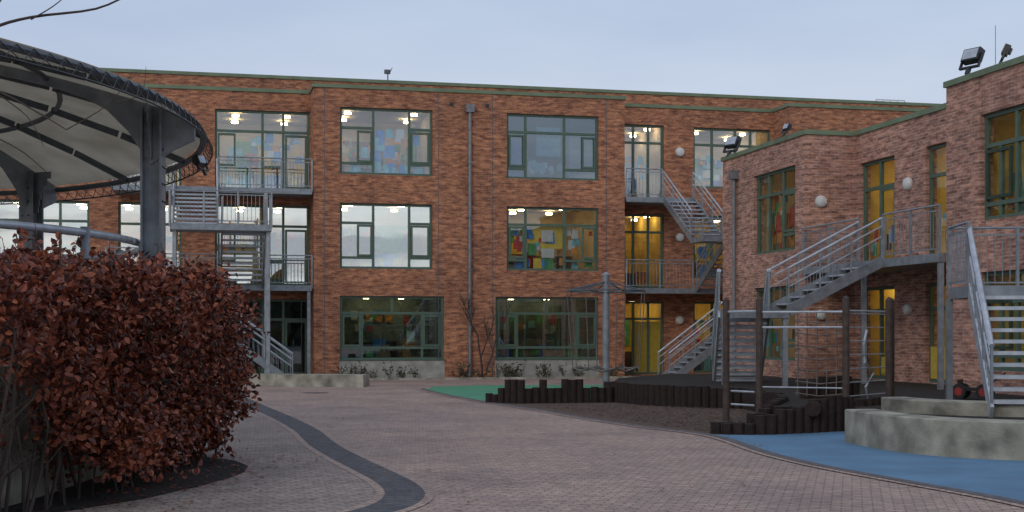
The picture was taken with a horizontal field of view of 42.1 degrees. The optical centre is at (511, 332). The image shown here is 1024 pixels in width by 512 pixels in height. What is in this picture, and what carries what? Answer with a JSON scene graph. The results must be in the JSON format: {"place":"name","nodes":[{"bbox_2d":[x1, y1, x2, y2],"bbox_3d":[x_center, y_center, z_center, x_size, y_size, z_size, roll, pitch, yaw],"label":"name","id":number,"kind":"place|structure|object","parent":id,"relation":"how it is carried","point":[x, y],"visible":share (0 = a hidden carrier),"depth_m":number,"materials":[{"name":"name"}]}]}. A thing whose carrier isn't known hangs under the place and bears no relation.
{"place":"outdoors","nodes":[
{"label":"outdoors","id":0,"kind":"place"},
{"bbox_2d":[60,407,384,511],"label":"paving apron","id":1,"kind":"object","parent":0,"point":[334,488],"visible":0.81,"depth_m":14.69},
{"bbox_2d":[0,38,212,395],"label":"pavilion","id":2,"kind":"structure","parent":1,"relation":"on","point":[148,135],"depth_m":20.82,"materials":[{"name":"metal"}]},
{"bbox_2d":[192,154,209,175],"bbox_3d":[-5.024,-2.693,21.524,0.146,0.341,0.286,-27,-9,19],"label":"floodlight","id":3,"kind":"object","parent":2,"relation":"attached to","point":[198,161],"visible":0.98,"depth_m":21.47,"materials":[{"name":"black metal"}]},
{"bbox_2d":[1,453,247,511],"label":"soil bed","id":4,"kind":"object","parent":1,"relation":"on","point":[163,485],"visible":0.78,"depth_m":14.62,"materials":[{"name":"brown soil"}]},
{"bbox_2d":[0,338,140,507],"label":"concrete wall","id":5,"kind":"structure","parent":4,"relation":"on","point":[16,482],"depth_m":13.40,"materials":[{"name":"grey concrete"}]},
{"bbox_2d":[0,0,145,174],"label":"bare tree","id":6,"kind":"object","parent":4,"relation":"on","point":[38,16],"visible":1,"depth_m":11.87,"materials":[{"name":"brown plant"}]},
{"bbox_2d":[0,225,269,511],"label":"beech hedge","id":7,"kind":"object","parent":4,"relation":"on","point":[53,307],"visible":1,"depth_m":13.34,"materials":[{"name":"brown plant"}]},
{"bbox_2d":[233,393,434,511],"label":"paving band","id":8,"kind":"object","parent":1,"relation":"on","point":[393,485],"visible":0.8,"depth_m":16.60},
{"bbox_2d":[0,0,1023,103],"label":"sky","id":9,"kind":"structure","parent":0,"point":[868,50],"materials":[{"name":"blue"}]},
{"bbox_2d":[242,376,1023,511],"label":"paving","id":10,"kind":"structure","parent":0,"point":[410,418],"depth_m":17.32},
{"bbox_2d":[105,156,312,373],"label":"steel staircase","id":11,"kind":"structure","parent":10,"relation":"on","point":[264,231],"depth_m":45.90,"materials":[{"name":"grey metal"}]},
{"bbox_2d":[217,374,278,384],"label":"concrete bench","id":12,"kind":"object","parent":10,"relation":"on","point":[268,379],"visible":0.28,"depth_m":43.03,"materials":[{"name":"grey concrete"}]},
{"bbox_2d":[277,374,368,386],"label":"concrete bench","id":13,"kind":"object","parent":10,"relation":"on","point":[322,380],"visible":1,"depth_m":41.77,"materials":[{"name":"grey concrete"}]},
{"bbox_2d":[15,402,768,511],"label":"fallen leaves","id":14,"kind":"object","parent":10,"relation":"on","point":[281,471],"visible":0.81,"depth_m":14.93,"materials":[{"name":"brown plant"}]},
{"bbox_2d":[369,376,632,379],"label":"planting bed","id":15,"kind":"object","parent":10,"relation":"on","point":[455,378],"visible":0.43,"depth_m":48.77,"materials":[{"name":"soil"}]},
{"bbox_2d":[334,360,618,377],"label":"bed shrubs","id":16,"kind":"object","parent":15,"relation":"on","point":[513,372],"visible":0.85,"depth_m":49.14,"materials":[{"name":"green plant"}]},
{"bbox_2d":[458,293,512,376],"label":"bare tree","id":17,"kind":"object","parent":15,"relation":"on","point":[470,320],"visible":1,"depth_m":49.19,"materials":[{"name":"brown plant"}]},
{"bbox_2d":[0,62,1023,395],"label":"brick walls","id":18,"kind":"structure","parent":10,"relation":"on","point":[830,168],"depth_m":48.87,"materials":[{"name":"brown brick"}]},
{"bbox_2d":[0,105,1023,382],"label":"window frames","id":19,"kind":"structure","parent":18,"relation":"attached to","point":[650,339],"depth_m":49.33,"materials":[{"name":"metal"}]},
{"bbox_2d":[102,55,1023,161],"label":"parapet copings","id":20,"kind":"object","parent":18,"relation":"on","point":[918,112],"visible":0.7,"depth_m":51.80,"materials":[{"name":"grey metal"}]},
{"bbox_2d":[723,136,741,156],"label":"floodlight","id":21,"kind":"object","parent":20,"relation":"on","point":[732,142],"visible":1,"depth_m":42.32,"materials":[{"name":"black metal"}]},
{"bbox_2d":[782,123,791,135],"bbox_3d":[7.934,-5.853,38.496,0.159,0.372,0.312,27,-9,-19],"label":"floodlight","id":22,"kind":"object","parent":20,"relation":"on","point":[787,127],"visible":1,"depth_m":38.44,"materials":[{"name":"black metal"}]},
{"bbox_2d":[958,46,984,74],"bbox_3d":[10.065,-5.908,29.154,0.265,0.620,0.520,29,-15,-29],"label":"floodlight","id":23,"kind":"object","parent":20,"relation":"on","point":[971,56],"visible":1,"depth_m":29.07,"materials":[{"name":"black metal"}]},
{"bbox_2d":[999,43,1012,62],"bbox_3d":[10.423,-5.862,28.159,0.186,0.434,0.364,26,8,17],"label":"floodlight","id":24,"kind":"object","parent":20,"relation":"on","point":[1007,50],"visible":0.93,"depth_m":28.02,"materials":[{"name":"black metal"}]},
{"bbox_2d":[324,68,912,377],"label":"wall fittings","id":25,"kind":"object","parent":18,"relation":"attached to","point":[430,368],"depth_m":49.38,"materials":[{"name":"metal"}]},
{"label":"flat roofs","id":26,"kind":"object","parent":18,"relation":"on","visible":0},
{"bbox_2d":[995,25,995,63],"bbox_3d":[10.383,-6.100,28.588,0.015,1.000,0.014,0,0,0],"label":"antenna","id":27,"kind":"object","parent":26,"relation":"on","point":[995,44],"visible":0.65,"depth_m":28.58,"materials":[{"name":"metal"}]},
{"bbox_2d":[0,110,1023,379],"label":"rooms","id":28,"kind":"object","parent":10,"relation":"on","point":[544,246],"visible":0.35,"depth_m":53.48,"materials":[{"name":"clear glass"}]},
{"bbox_2d":[428,385,601,400],"bbox_3d":[0.410,1.692,37.950,5.980,0.001,11.100,0,0,0],"label":"green rubber surface","id":29,"kind":"object","parent":10,"relation":"on","point":[477,392],"visible":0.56,"depth_m":39.73,"materials":[{"name":"green rubber"}]},
{"bbox_2d":[566,272,644,387],"bbox_3d":[2.600,0.010,36.800,2.110,3.380,2.110,0,0,11],"label":"rope carousel","id":30,"kind":"object","parent":29,"relation":"on","point":[606,283],"visible":0.98,"depth_m":36.71,"materials":[{"name":"metal"}]},
{"bbox_2d":[502,402,755,434],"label":"bark mulch","id":31,"kind":"object","parent":10,"relation":"on","point":[692,419],"visible":0.63,"depth_m":27.65,"materials":[{"name":"brown wood"}]},
{"bbox_2d":[625,168,722,374],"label":"steel staircase","id":32,"kind":"structure","parent":10,"relation":"on","point":[692,360],"depth_m":50.08,"materials":[{"name":"grey metal"}]},
{"bbox_2d":[485,375,880,434],"bbox_3d":[3.696,1.269,27.906,4.841,0.861,11.483,0,0,-22],"label":"log palisade","id":33,"kind":"object","parent":10,"relation":"on","point":[815,414],"visible":0.84,"depth_m":29.58,"materials":[{"name":"brown wood"}]},
{"bbox_2d":[417,388,1023,506],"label":"kerb edging","id":34,"kind":"object","parent":10,"relation":"on","point":[849,471],"visible":1,"depth_m":17.55,"materials":[{"name":"grey concrete"}]},
{"bbox_2d":[723,296,894,421],"bbox_3d":[5.665,0.515,24.750,3.314,2.370,1.630,0,0,0],"label":"climbing frame","id":35,"kind":"object","parent":10,"relation":"on","point":[889,340],"visible":0.93,"depth_m":24.55,"materials":[{"name":"metal"}]},
{"bbox_2d":[615,374,1023,419],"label":"raised terrace","id":36,"kind":"structure","parent":10,"relation":"on","point":[917,390],"depth_m":31.73,"materials":[{"name":"soil"}]},
{"bbox_2d":[711,204,945,389],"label":"steel staircase","id":37,"kind":"structure","parent":36,"relation":"on","point":[837,277],"depth_m":32.46,"materials":[{"name":"grey metal"}]},
{"bbox_2d":[881,397,1023,416],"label":"concrete seat wall","id":38,"kind":"structure","parent":36,"relation":"on","point":[937,406],"depth_m":20.71,"materials":[{"name":"grey concrete"}]},
{"bbox_2d":[946,221,1023,416],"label":"steel staircase","id":39,"kind":"structure","parent":36,"relation":"on","point":[976,292],"depth_m":22.31,"materials":[{"name":"grey metal"}]},
{"bbox_2d":[714,431,1023,500],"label":"blue rubber surface","id":40,"kind":"object","parent":10,"relation":"on","point":[1003,478],"visible":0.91,"depth_m":17.21,"materials":[{"name":"blue rubber"}]},
{"bbox_2d":[845,409,1023,460],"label":"concrete seat wall","id":41,"kind":"structure","parent":40,"relation":"on","point":[991,439],"depth_m":18.28,"materials":[{"name":"grey concrete"}]},
{"bbox_2d":[953,372,1005,399],"bbox_3d":[8.966,1.010,25.512,0.968,0.539,0.442,0,0,33],"label":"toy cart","id":42,"kind":"object","parent":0,"point":[961,390],"visible":0.69,"depth_m":25.50,"materials":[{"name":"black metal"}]}
]}

